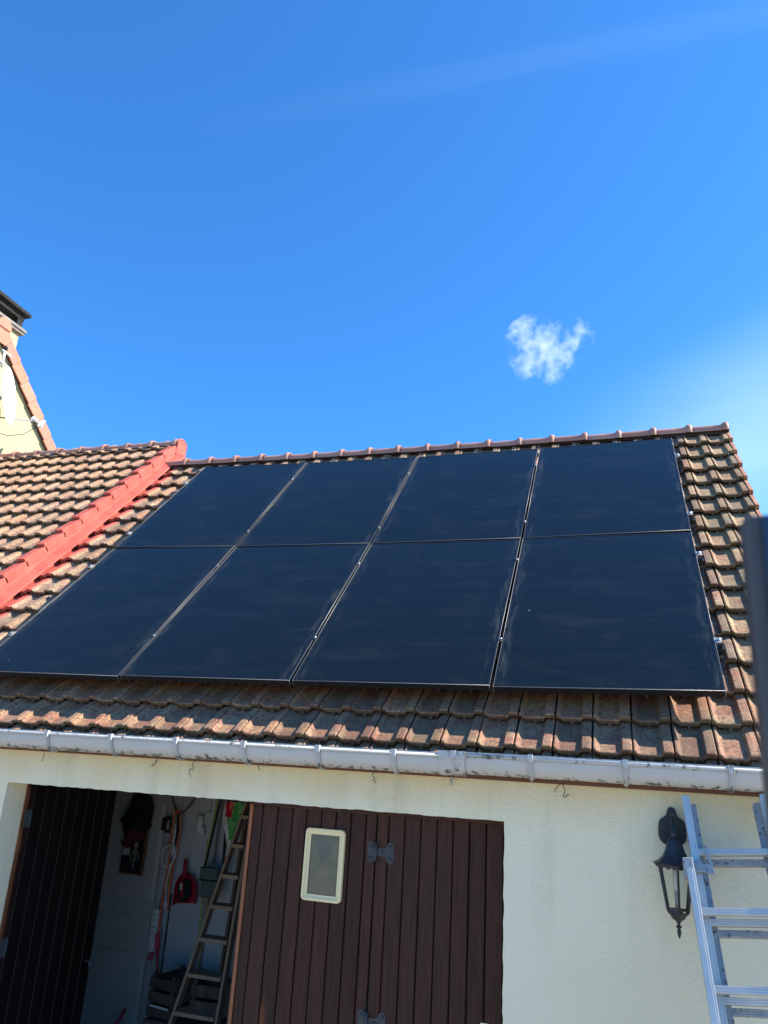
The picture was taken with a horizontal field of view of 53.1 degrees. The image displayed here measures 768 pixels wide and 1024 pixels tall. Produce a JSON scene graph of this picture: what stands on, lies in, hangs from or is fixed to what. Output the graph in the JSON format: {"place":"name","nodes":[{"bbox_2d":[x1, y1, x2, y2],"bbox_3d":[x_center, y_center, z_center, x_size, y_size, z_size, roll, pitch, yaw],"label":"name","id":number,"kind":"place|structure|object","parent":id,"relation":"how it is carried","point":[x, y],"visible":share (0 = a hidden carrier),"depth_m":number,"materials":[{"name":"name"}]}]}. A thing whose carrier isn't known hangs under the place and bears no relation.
{"place":"outdoors","nodes":[
{"label":"outdoors","id":0,"kind":"place"},
{"bbox_2d":[0,290,56,453],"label":"house","id":1,"kind":"structure","parent":0,"point":[14,315],"depth_m":10.93,"materials":[{"name":"paint"}]},
{"bbox_2d":[0,346,11,367],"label":"aerial mast","id":2,"kind":"object","parent":1,"relation":"attached to","point":[4,350],"visible":0.97,"depth_m":10.22,"materials":[{"name":"white metal"}]},
{"bbox_2d":[0,367,44,435],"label":"satellite dish","id":3,"kind":"object","parent":1,"relation":"attached to","point":[8,396],"visible":1,"depth_m":10.34,"materials":[{"name":"white metal"}]},
{"bbox_2d":[143,1005,226,1023],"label":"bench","id":4,"kind":"object","parent":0,"point":[155,1020],"visible":0.28,"depth_m":5.62,"materials":[{"name":"brown wood"}]},
{"bbox_2d":[146,964,204,1020],"bbox_3d":[-1.568,3.630,5.820,0.252,0.280,0.356,-7,-21,28],"label":"crate","id":5,"kind":"object","parent":4,"relation":"on","point":[161,1000],"visible":0.63,"depth_m":5.70,"materials":[{"name":"brown wood"}]},
{"bbox_2d":[189,978,230,1017],"bbox_3d":[-1.224,3.543,5.654,0.312,0.210,0.272,-1,-19,13],"label":"crate","id":6,"kind":"object","parent":4,"relation":"on","point":[204,994],"visible":0.42,"depth_m":5.54,"materials":[{"name":"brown wood"}]},
{"bbox_2d":[0,0,767,515],"label":"sky","id":7,"kind":"structure","parent":0,"point":[229,228],"materials":[{"name":"blue"}]},
{"label":"ground","id":8,"kind":"structure","parent":0,"visible":0},
{"bbox_2d":[0,439,186,606],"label":"house wing","id":9,"kind":"structure","parent":8,"relation":"on","point":[57,504],"depth_m":7.99,"materials":[{"name":"brown tile"}]},
{"bbox_2d":[0,422,767,1023],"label":"garage","id":10,"kind":"structure","parent":8,"relation":"on","point":[498,882],"depth_m":3.96,"materials":[{"name":"paint"}]},
{"bbox_2d":[0,788,116,1023],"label":"door leaf","id":11,"kind":"structure","parent":10,"relation":"in","point":[46,951],"depth_m":4.74,"materials":[{"name":"black wood"}]},
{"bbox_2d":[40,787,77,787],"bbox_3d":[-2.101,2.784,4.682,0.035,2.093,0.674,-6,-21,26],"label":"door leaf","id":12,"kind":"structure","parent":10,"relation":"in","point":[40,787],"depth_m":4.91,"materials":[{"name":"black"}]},
{"bbox_2d":[115,1008,126,1023],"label":"red handle","id":13,"kind":"object","parent":10,"relation":"on","point":[120,1017],"visible":1,"depth_m":6.04,"materials":[{"name":"red plastic"}]},
{"bbox_2d":[80,791,175,1023],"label":"inner door","id":14,"kind":"structure","parent":10,"relation":"in","point":[119,976],"depth_m":6.51,"materials":[{"name":"grey"}]},
{"bbox_2d":[119,830,148,875],"bbox_3d":[-2.152,2.915,6.624,0.228,0.377,0.024,-2,-19,17],"label":"picture","id":15,"kind":"object","parent":10,"relation":"attached to","point":[132,860],"visible":0.73,"depth_m":6.60,"materials":[{"name":"black"}]},
{"bbox_2d":[120,792,154,831],"bbox_3d":[-2.127,2.616,6.652,0.263,0.387,0.228,-2,-19,17],"label":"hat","id":16,"kind":"object","parent":10,"relation":"hanging from","point":[138,815],"visible":0.92,"depth_m":6.61,"materials":[{"name":"black fabric"}]},
{"bbox_2d":[121,830,144,847],"bbox_3d":[-2.139,2.775,6.567,0.176,0.163,0.152,-2,-19,17],"label":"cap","id":17,"kind":"object","parent":16,"relation":"hanging from","point":[131,838],"visible":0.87,"depth_m":6.53,"materials":[{"name":"red fabric"}]},
{"bbox_2d":[161,818,165,830],"bbox_3d":[-1.901,2.692,6.633,0.036,0.100,0.003,-2,-19,17],"label":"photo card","id":18,"kind":"object","parent":10,"relation":"attached to","point":[163,824],"visible":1,"depth_m":6.63,"materials":[{"name":"black"}]},
{"bbox_2d":[164,816,171,832],"bbox_3d":[-1.857,2.689,6.618,0.054,0.130,0.006,-2,-19,17],"label":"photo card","id":19,"kind":"object","parent":10,"relation":"attached to","point":[168,824],"visible":1,"depth_m":6.62,"materials":[{"name":"black"}]},
{"bbox_2d":[164,795,195,844],"bbox_3d":[-1.732,2.600,6.534,0.283,0.435,0.055,-2,-19,17],"label":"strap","id":20,"kind":"object","parent":10,"relation":"hanging from","point":[177,832],"visible":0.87,"depth_m":6.52,"materials":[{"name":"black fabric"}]},
{"bbox_2d":[158,810,181,973],"bbox_3d":[-1.802,3.120,6.363,0.129,1.235,0.026,-4,-20,21],"label":"cord","id":21,"kind":"object","parent":20,"relation":"hanging from","point":[175,811],"visible":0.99,"depth_m":6.40,"materials":[{"name":"orange rubber"}]},
{"bbox_2d":[157,844,175,907],"bbox_3d":[-1.812,3.022,6.380,0.142,0.497,0.030,-2,-19,17],"label":"cable","id":22,"kind":"object","parent":21,"relation":"hanging from","point":[165,903],"visible":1,"depth_m":6.39,"materials":[{"name":"grey plastic"}]},
{"bbox_2d":[148,908,159,951],"bbox_3d":[-1.873,3.406,6.266,0.052,0.310,0.046,-2,-19,17],"label":"power strip","id":23,"kind":"object","parent":22,"relation":"hanging from","point":[154,924],"visible":1,"depth_m":6.25,"materials":[{"name":"grey plastic"}]},
{"bbox_2d":[147,952,153,959],"bbox_3d":[-1.880,3.580,6.205,0.050,0.061,0.038,-2,-19,17],"label":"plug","id":24,"kind":"object","parent":23,"relation":"hanging from","point":[151,955],"visible":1,"depth_m":6.19,"materials":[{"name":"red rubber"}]},
{"bbox_2d":[154,934,159,971],"bbox_3d":[-1.827,3.557,6.175,0.069,0.303,0.040,-2,-19,17],"label":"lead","id":25,"kind":"object","parent":23,"relation":"hanging from","point":[157,943],"visible":0.86,"depth_m":6.18,"materials":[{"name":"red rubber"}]},
{"bbox_2d":[167,823,176,885],"bbox_3d":[-1.781,2.873,6.455,0.035,0.481,0.031,-12,-24,38],"label":"broom handle","id":26,"kind":"object","parent":21,"relation":"hanging from","point":[173,840],"visible":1,"depth_m":6.45,"materials":[{"name":"orange plastic"}]},
{"bbox_2d":[172,859,197,904],"bbox_3d":[-1.631,3.067,6.365,0.205,0.362,0.084,-2,-19,17],"label":"dustpan","id":27,"kind":"object","parent":10,"relation":"hanging from","point":[191,878],"visible":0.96,"depth_m":6.37,"materials":[{"name":"red plastic"}]},
{"bbox_2d":[178,879,190,901],"bbox_3d":[-1.642,3.118,6.334,0.099,0.173,0.096,11,-20,-21],"label":"hand brush","id":28,"kind":"object","parent":27,"relation":"attached to","point":[184,889],"visible":1,"depth_m":6.31,"materials":[{"name":"black plastic"}]},
{"bbox_2d":[195,798,210,833],"bbox_3d":[-1.537,2.584,6.557,0.113,0.299,0.058,-2,-19,17],"label":"switch box","id":29,"kind":"object","parent":10,"relation":"attached to","point":[200,829],"visible":0.82,"depth_m":6.52,"materials":[{"name":"grey plastic"}]},
{"bbox_2d":[197,898,208,968],"bbox_3d":[-1.490,3.714,6.122,0.055,1.251,0.020,-2,-19,17],"label":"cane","id":30,"kind":"object","parent":10,"relation":"on","point":[200,952],"depth_m":6.18,"materials":[{"name":"brown wood"}]},
{"bbox_2d":[198,799,222,935],"bbox_3d":[-1.446,2.926,6.335,0.100,1.182,0.043,-2,-19,17],"label":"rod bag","id":31,"kind":"object","parent":10,"relation":"hanging from","point":[215,803],"visible":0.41,"depth_m":6.40,"materials":[{"name":"green"}]},
{"bbox_2d":[199,799,229,898],"bbox_3d":[-1.368,2.693,6.263,0.185,0.816,0.107,-2,-19,17],"label":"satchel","id":32,"kind":"object","parent":10,"relation":"hanging from","point":[208,877],"visible":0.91,"depth_m":6.16,"materials":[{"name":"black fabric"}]},
{"bbox_2d":[168,801,265,1023],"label":"step ladder","id":33,"kind":"object","parent":10,"relation":"on","point":[221,976],"visible":0.83,"depth_m":5.29,"materials":[{"name":"brown wood"}]},
{"bbox_2d":[223,801,242,857],"bbox_3d":[-1.220,2.542,6.151,0.161,0.420,0.108,7,-19,-9],"label":"plastic sack","id":34,"kind":"object","parent":33,"relation":"on","point":[232,812],"visible":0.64,"depth_m":6.14,"materials":[{"name":"green plastic"}]},
{"bbox_2d":[226,804,394,1023],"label":"door leaf","id":35,"kind":"structure","parent":10,"relation":"in","point":[302,948],"depth_m":3.94,"materials":[{"name":"brown wood"}]},
{"bbox_2d":[7,631,725,668],"bbox_3d":[-0.424,0.849,4.786,4.705,0.176,0.099,-2,-19,17],"label":"mounting rail","id":36,"kind":"object","parent":10,"relation":"attached to","point":[721,649],"visible":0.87,"depth_m":4.11,"materials":[{"name":"grey metal"}]},
{"bbox_2d":[0,546,234,680],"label":"solar panel","id":37,"kind":"object","parent":36,"relation":"attached to","point":[110,614],"visible":0.98,"depth_m":5.51,"materials":[{"name":"black"}]},
{"bbox_2d":[292,539,520,690],"bbox_3d":[0.234,0.597,4.997,1.136,0.038,1.724,-2,24,17],"label":"solar panel","id":38,"kind":"object","parent":36,"relation":"attached to","point":[424,615],"visible":1,"depth_m":4.79,"materials":[{"name":"black"}]},
{"bbox_2d":[87,551,704,576],"bbox_3d":[-0.182,0.439,5.629,4.706,0.188,0.110,-2,-19,17],"label":"mounting rail","id":39,"kind":"object","parent":10,"relation":"attached to","point":[701,562],"visible":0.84,"depth_m":4.95,"materials":[{"name":"grey metal"}]},
{"bbox_2d":[120,544,369,684],"bbox_3d":[-0.869,0.641,5.335,1.136,0.038,1.724,-2,24,17],"label":"solar panel","id":40,"kind":"object","parent":39,"relation":"attached to","point":[251,615],"visible":0.99,"depth_m":5.14,"materials":[{"name":"black"}]},
{"bbox_2d":[493,532,725,696],"bbox_3d":[1.335,0.544,4.657,1.136,0.038,1.724,-3,24,17],"label":"solar panel","id":41,"kind":"object","parent":39,"relation":"attached to","point":[625,614],"visible":1,"depth_m":4.44,"materials":[{"name":"black"}]},
{"bbox_2d":[126,511,695,536],"bbox_3d":[-0.038,0.185,6.135,4.706,0.192,0.113,-2,-19,17],"label":"mounting rail","id":42,"kind":"object","parent":10,"relation":"attached to","point":[692,521],"visible":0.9,"depth_m":5.46,"materials":[{"name":"grey metal"}]},
{"bbox_2d":[116,463,305,547],"bbox_3d":[-1.542,-0.082,7.177,1.136,1.724,0.038,-1,-64,17],"label":"solar panel","id":43,"kind":"object","parent":42,"relation":"attached to","point":[225,506],"visible":0.88,"depth_m":7.04,"materials":[{"name":"black"}]},
{"bbox_2d":[238,457,416,546],"bbox_3d":[-0.437,-0.113,6.846,1.136,1.724,0.037,-2,-64,17],"label":"solar panel","id":44,"kind":"object","parent":42,"relation":"attached to","point":[336,503],"visible":0.91,"depth_m":6.71,"materials":[{"name":"black"}]},
{"bbox_2d":[372,449,537,543],"bbox_3d":[0.666,-0.157,6.508,1.136,1.724,0.037,-3,-64,17],"label":"solar panel","id":45,"kind":"object","parent":42,"relation":"attached to","point":[467,497],"visible":0.89,"depth_m":6.36,"materials":[{"name":"black"}]},
{"bbox_2d":[523,438,690,537],"bbox_3d":[1.766,-0.216,6.164,1.136,1.724,0.039,-3,-64,17],"label":"solar panel","id":46,"kind":"object","parent":42,"relation":"attached to","point":[628,487],"visible":0.88,"depth_m":6.01,"materials":[{"name":"black"}]},
{"bbox_2d":[183,454,682,485],"bbox_3d":[0.226,-0.294,7.061,4.706,0.193,0.113,-2,-19,17],"label":"mounting rail","id":47,"kind":"object","parent":10,"relation":"attached to","point":[679,462],"visible":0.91,"depth_m":6.38,"materials":[{"name":"grey metal"}]},
{"bbox_2d":[368,815,503,1023],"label":"door leaf","id":48,"kind":"structure","parent":10,"relation":"in","point":[437,944],"depth_m":3.75,"materials":[{"name":"brown wood"}]},
{"bbox_2d":[653,807,690,938],"bbox_3d":[1.251,1.541,3.298,0.180,0.511,0.234,-2,-19,17],"label":"wall lantern","id":49,"kind":"object","parent":10,"relation":"attached to","point":[672,832],"depth_m":3.28,"materials":[{"name":"black metal"}]},
{"bbox_2d":[681,794,767,1023],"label":"extension ladder","id":50,"kind":"object","parent":8,"relation":"on","point":[698,867],"visible":1,"depth_m":3.04,"materials":[{"name":"metal"}]},
{"bbox_2d":[739,515,767,838],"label":"gate post","id":51,"kind":"object","parent":8,"relation":"on","point":[753,530],"visible":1,"depth_m":0.56,"materials":[{"name":"grey metal"}]}
]}

